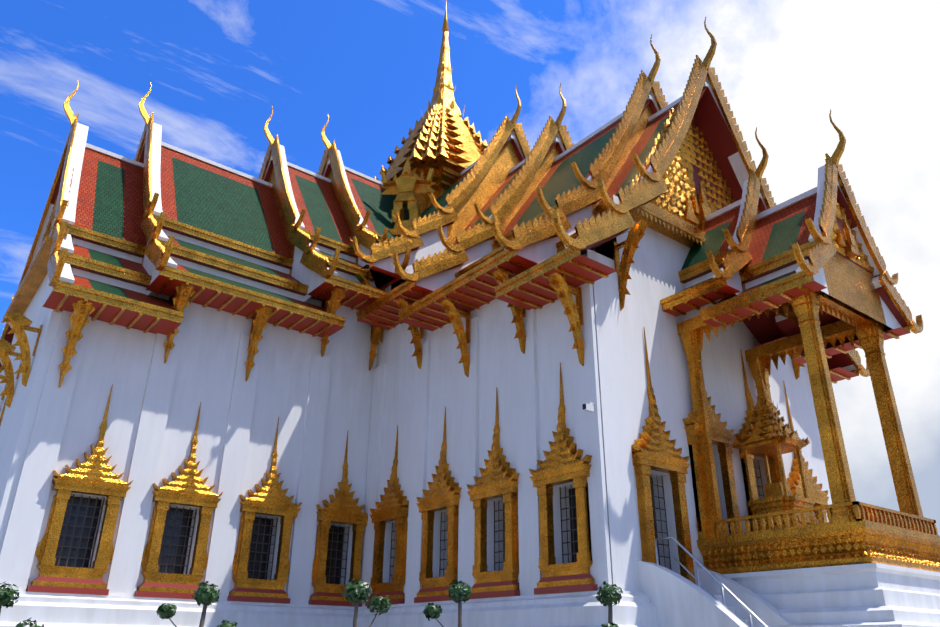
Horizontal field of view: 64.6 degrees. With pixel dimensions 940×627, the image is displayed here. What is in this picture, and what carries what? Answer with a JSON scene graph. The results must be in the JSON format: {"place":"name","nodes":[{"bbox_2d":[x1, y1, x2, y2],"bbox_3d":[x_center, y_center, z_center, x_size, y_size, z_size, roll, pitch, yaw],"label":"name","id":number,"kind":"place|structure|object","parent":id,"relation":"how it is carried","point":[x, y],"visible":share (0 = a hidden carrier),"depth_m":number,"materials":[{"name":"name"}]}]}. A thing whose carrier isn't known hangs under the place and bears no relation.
{"place":"outdoors","nodes":[
{"label":"outdoors","id":0,"kind":"place"},
{"bbox_2d":[0,0,939,535],"label":"sky","id":1,"kind":"structure","parent":0,"point":[217,70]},
{"label":"ground","id":2,"kind":"structure","parent":0,"visible":0},
{"bbox_2d":[0,579,622,626],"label":"topiary trees","id":3,"kind":"object","parent":2,"relation":"on","point":[205,596],"visible":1,"depth_m":11.35,"materials":[{"name":"green plant"}]},
{"bbox_2d":[0,590,657,626],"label":"plinth","id":4,"kind":"structure","parent":2,"relation":"on","point":[578,609],"depth_m":21.36,"materials":[{"name":"white paint"}]},
{"bbox_2d":[0,272,831,605],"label":"walls","id":5,"kind":"structure","parent":4,"relation":"on","point":[324,408],"depth_m":24.24,"materials":[{"name":"white paint"}]},
{"bbox_2d":[0,219,804,407],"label":"brackets","id":6,"kind":"object","parent":5,"relation":"attached to","point":[19,323],"visible":0.75,"depth_m":24.32,"materials":[{"name":"gold metal"}]},
{"bbox_2d":[0,328,828,606],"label":"frames","id":7,"kind":"structure","parent":5,"relation":"attached to","point":[652,448],"depth_m":22.93,"materials":[{"name":"gold metal"}]},
{"bbox_2d":[0,17,869,383],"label":"roofs","id":8,"kind":"structure","parent":5,"relation":"on","point":[140,237],"depth_m":29.06,"materials":[{"name":"green tile"}]},
{"bbox_2d":[374,0,486,289],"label":"spire","id":9,"kind":"structure","parent":8,"relation":"on","point":[444,146],"depth_m":42.20,"materials":[{"name":"gold metal"}]},
{"bbox_2d":[582,402,594,412],"bbox_3d":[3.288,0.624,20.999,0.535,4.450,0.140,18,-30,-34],"label":"security camera","id":10,"kind":"object","parent":5,"relation":"attached to","point":[588,407],"visible":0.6,"depth_m":20.02,"materials":[{"name":"white plastic"}]},
{"bbox_2d":[637,290,939,626],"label":"porch","id":11,"kind":"object","parent":2,"relation":"on","point":[790,560],"visible":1,"depth_m":19.32,"materials":[{"name":"gold paint"}]},
{"bbox_2d":[654,536,767,626],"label":"hand rail","id":12,"kind":"object","parent":11,"relation":"on","point":[723,587],"visible":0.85,"depth_m":17.93,"materials":[{"name":"silver metal"}]},
{"bbox_2d":[660,110,922,363],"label":"porch roof","id":13,"kind":"structure","parent":11,"relation":"attached to","point":[759,251],"depth_m":23.00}
]}

